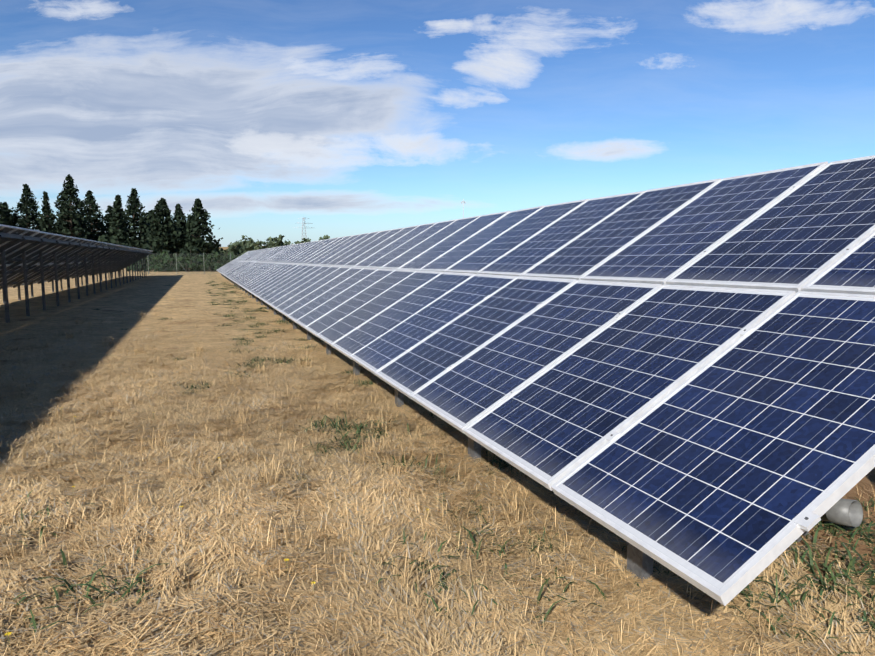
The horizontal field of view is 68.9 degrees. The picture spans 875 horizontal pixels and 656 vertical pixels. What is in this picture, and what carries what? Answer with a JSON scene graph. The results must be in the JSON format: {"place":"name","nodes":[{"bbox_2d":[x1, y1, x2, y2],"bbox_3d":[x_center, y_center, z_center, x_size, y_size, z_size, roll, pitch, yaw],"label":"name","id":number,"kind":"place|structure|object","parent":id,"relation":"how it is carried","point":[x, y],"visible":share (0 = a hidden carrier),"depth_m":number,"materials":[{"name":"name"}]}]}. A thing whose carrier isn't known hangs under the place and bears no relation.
{"place":"outdoors","nodes":[
{"label":"outdoors","id":0,"kind":"place"},
{"bbox_2d":[0,247,874,655],"bbox_3d":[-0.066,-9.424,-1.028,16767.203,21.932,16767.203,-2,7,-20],"label":"ground","id":1,"kind":"structure","parent":0,"point":[186,291],"depth_m":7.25,"materials":[{"name":"beige plant"}]},
{"bbox_2d":[0,202,21,226],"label":"conifer tree","id":2,"kind":"object","parent":1,"relation":"on","point":[6,220],"visible":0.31,"depth_m":109.64,"materials":[{"name":"green plant"}]},
{"bbox_2d":[2,184,41,230],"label":"conifer tree","id":3,"kind":"object","parent":1,"relation":"on","point":[29,218],"visible":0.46,"depth_m":117.72,"materials":[{"name":"green plant"}]},
{"bbox_2d":[39,191,57,233],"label":"conifer tree","id":4,"kind":"object","parent":1,"relation":"on","point":[47,220],"visible":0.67,"depth_m":104.70,"materials":[{"name":"green plant"}]},
{"bbox_2d":[54,174,94,239],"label":"conifer tree","id":5,"kind":"object","parent":1,"relation":"on","point":[68,222],"visible":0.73,"depth_m":113.25,"materials":[{"name":"green plant"}]},
{"bbox_2d":[0,224,152,322],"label":"solar table","id":6,"kind":"object","parent":1,"relation":"on","point":[30,257],"visible":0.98,"depth_m":21.87,"materials":[{"name":"metal"}]},
{"bbox_2d":[76,190,112,240],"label":"conifer tree","id":7,"kind":"object","parent":1,"relation":"on","point":[91,209],"visible":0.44,"depth_m":122.06,"materials":[{"name":"green plant"}]},
{"bbox_2d":[98,234,125,245],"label":"bush","id":8,"kind":"object","parent":1,"relation":"on","point":[107,240],"visible":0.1,"depth_m":102.66,"materials":[{"name":"green plant"}]},
{"bbox_2d":[107,194,128,245],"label":"conifer tree","id":9,"kind":"object","parent":1,"relation":"on","point":[117,226],"visible":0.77,"depth_m":106.76,"materials":[{"name":"green plant"}]},
{"bbox_2d":[106,188,151,248],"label":"conifer tree","id":10,"kind":"object","parent":1,"relation":"on","point":[138,218],"visible":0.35,"depth_m":115.33,"materials":[{"name":"green plant"}]},
{"bbox_2d":[130,258,142,271],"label":"hedge bush","id":11,"kind":"object","parent":1,"relation":"on","point":[136,266],"depth_m":74.95,"materials":[{"name":"green plant"}]},
{"bbox_2d":[138,211,153,240],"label":"conifer tree","id":12,"kind":"object","parent":1,"relation":"on","point":[148,216],"visible":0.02,"depth_m":128.90,"materials":[{"name":"green plant"}]},
{"bbox_2d":[138,258,154,270],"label":"hedge bush","id":13,"kind":"object","parent":1,"relation":"on","point":[147,266],"depth_m":75.72,"materials":[{"name":"green plant"}]},
{"bbox_2d":[141,256,156,270],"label":"hedge bush","id":14,"kind":"object","parent":1,"relation":"on","point":[152,261],"depth_m":75.80,"materials":[{"name":"green plant"}]},
{"bbox_2d":[143,238,169,257],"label":"bush","id":15,"kind":"object","parent":1,"relation":"on","point":[154,245],"visible":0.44,"depth_m":102.94,"materials":[{"name":"green plant"}]},
{"bbox_2d":[147,251,175,270],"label":"hedge bush","id":16,"kind":"object","parent":1,"relation":"on","point":[149,258],"depth_m":76.17,"materials":[{"name":"green plant"}]},
{"bbox_2d":[154,251,170,271],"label":"hedge bush","id":17,"kind":"object","parent":1,"relation":"on","point":[164,253],"visible":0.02,"depth_m":74.98,"materials":[{"name":"green plant"}]},
{"bbox_2d":[138,198,187,257],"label":"conifer tree","id":18,"kind":"object","parent":1,"relation":"on","point":[165,231],"visible":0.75,"depth_m":108.41,"materials":[{"name":"green plant"}]},
{"bbox_2d":[153,255,178,271],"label":"hedge bush","id":19,"kind":"object","parent":1,"relation":"on","point":[164,263],"depth_m":73.72,"materials":[{"name":"green plant"}]},
{"bbox_2d":[164,260,175,271],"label":"hedge bush","id":20,"kind":"object","parent":1,"relation":"on","point":[173,264],"depth_m":74.45,"materials":[{"name":"green plant"}]},
{"bbox_2d":[102,253,242,274],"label":"perimeter fence","id":21,"kind":"object","parent":1,"relation":"on","point":[181,263],"visible":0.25,"depth_m":61.92,"materials":[{"name":"grey metal"}]},
{"bbox_2d":[173,256,182,271],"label":"hedge bush","id":22,"kind":"object","parent":1,"relation":"on","point":[180,269],"depth_m":75.49,"materials":[{"name":"green plant"}]},
{"bbox_2d":[172,203,189,252],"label":"conifer tree","id":23,"kind":"object","parent":1,"relation":"on","point":[180,218],"visible":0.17,"depth_m":125.78,"materials":[{"name":"green plant"}]},
{"bbox_2d":[175,257,198,271],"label":"hedge bush","id":24,"kind":"object","parent":1,"relation":"on","point":[188,265],"depth_m":74.01,"materials":[{"name":"green plant"}]},
{"bbox_2d":[179,242,202,258],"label":"bush","id":25,"kind":"object","parent":1,"relation":"on","point":[190,251],"visible":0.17,"depth_m":99.56,"materials":[{"name":"green plant"}]},
{"bbox_2d":[190,259,204,271],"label":"hedge bush","id":26,"kind":"object","parent":1,"relation":"on","point":[196,263],"depth_m":75.11,"materials":[{"name":"green plant"}]},
{"bbox_2d":[178,198,225,259],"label":"conifer tree","id":27,"kind":"object","parent":1,"relation":"on","point":[195,233],"visible":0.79,"depth_m":111.93,"materials":[{"name":"green plant"}]},
{"bbox_2d":[198,255,207,270],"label":"hedge bush","id":28,"kind":"object","parent":1,"relation":"on","point":[200,260],"depth_m":76.01,"materials":[{"name":"green plant"}]},
{"bbox_2d":[200,254,227,271],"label":"hedge bush","id":29,"kind":"object","parent":1,"relation":"on","point":[213,263],"depth_m":74.31,"materials":[{"name":"green plant"}]},
{"bbox_2d":[5,408,428,646],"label":"yellow wildflowers","id":30,"kind":"object","parent":1,"relation":"on","point":[287,559],"visible":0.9,"depth_m":2.79,"materials":[{"name":"yellow plant"}]},
{"bbox_2d":[211,252,225,270],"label":"hedge bush","id":31,"kind":"object","parent":1,"relation":"on","point":[217,254],"depth_m":75.96,"materials":[{"name":"green plant"}]},
{"bbox_2d":[220,248,234,257],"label":"treeline tree","id":32,"kind":"object","parent":1,"relation":"on","point":[229,250],"visible":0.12,"depth_m":150.62,"materials":[{"name":"green plant"}]},
{"bbox_2d":[226,242,241,256],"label":"treeline tree","id":33,"kind":"object","parent":1,"relation":"on","point":[232,248],"visible":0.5,"depth_m":167.81,"materials":[{"name":"green plant"}]},
{"bbox_2d":[235,242,247,253],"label":"treeline tree","id":34,"kind":"object","parent":1,"relation":"on","point":[240,247],"visible":0.29,"depth_m":171.69,"materials":[{"name":"green plant"}]},
{"bbox_2d":[238,235,250,246],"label":"scrub tree","id":35,"kind":"object","parent":1,"relation":"on","point":[244,242],"visible":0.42,"depth_m":219.13,"materials":[{"name":"green plant"}]},
{"bbox_2d":[238,243,258,256],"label":"treeline tree","id":36,"kind":"object","parent":1,"relation":"on","point":[251,246],"visible":0.12,"depth_m":147.84,"materials":[{"name":"green plant"}]},
{"bbox_2d":[246,238,259,250],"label":"scrub tree","id":37,"kind":"object","parent":1,"relation":"on","point":[251,241],"visible":0.21,"depth_m":204.29,"materials":[{"name":"green plant"}]},
{"bbox_2d":[252,246,263,249],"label":"treeline tree","id":38,"kind":"object","parent":1,"relation":"on","point":[257,248],"visible":0.08,"depth_m":135.99,"materials":[{"name":"green plant"}]},
{"bbox_2d":[259,240,270,244],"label":"scrub tree","id":39,"kind":"object","parent":1,"relation":"on","point":[263,243],"visible":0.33,"depth_m":303.52,"materials":[{"name":"green plant"}]},
{"bbox_2d":[264,240,276,248],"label":"treeline tree","id":40,"kind":"object","parent":1,"relation":"on","point":[272,243],"visible":0.12,"depth_m":155.33,"materials":[{"name":"green plant"}]},
{"bbox_2d":[267,237,283,245],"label":"scrub tree","id":41,"kind":"object","parent":1,"relation":"on","point":[272,239],"visible":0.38,"depth_m":265.50,"materials":[{"name":"green plant"}]},
{"bbox_2d":[271,236,283,246],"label":"treeline tree","id":42,"kind":"object","parent":1,"relation":"on","point":[278,243],"visible":0.17,"depth_m":166.19,"materials":[{"name":"green plant"}]},
{"bbox_2d":[279,234,290,245],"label":"treeline tree","id":43,"kind":"object","parent":1,"relation":"on","point":[286,243],"visible":0.06,"depth_m":169.69,"materials":[{"name":"green plant"}]},
{"bbox_2d":[298,217,312,240],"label":"pylon","id":44,"kind":"object","parent":1,"relation":"on","point":[305,227],"visible":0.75,"depth_m":1134.38,"materials":[{"name":"silver metal"}]},
{"bbox_2d":[319,235,329,239],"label":"scrub tree","id":45,"kind":"object","parent":1,"relation":"on","point":[325,237],"visible":0.19,"depth_m":237.62,"materials":[{"name":"green plant"}]},
{"bbox_2d":[0,281,874,655],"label":"green weeds","id":46,"kind":"object","parent":1,"relation":"on","point":[850,567],"depth_m":3.06,"materials":[{"name":"green plant"}]},
{"bbox_2d":[217,155,874,605],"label":"solar table","id":47,"kind":"object","parent":1,"relation":"on","point":[677,379],"visible":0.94,"depth_m":3.66,"materials":[{"name":"glass"}]},
{"bbox_2d":[820,498,862,526],"bbox_3d":[1.966,1.046,3.890,0.140,0.351,1.120,-3,7,-29],"label":"pipe","id":48,"kind":"object","parent":47,"relation":"attached to","point":[846,512],"visible":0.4,"depth_m":3.44,"materials":[{"name":"grey metal"}]},
{"bbox_2d":[0,0,874,246],"label":"sky","id":49,"kind":"structure","parent":0,"point":[348,117],"materials":[{"name":"blue"}]}
]}

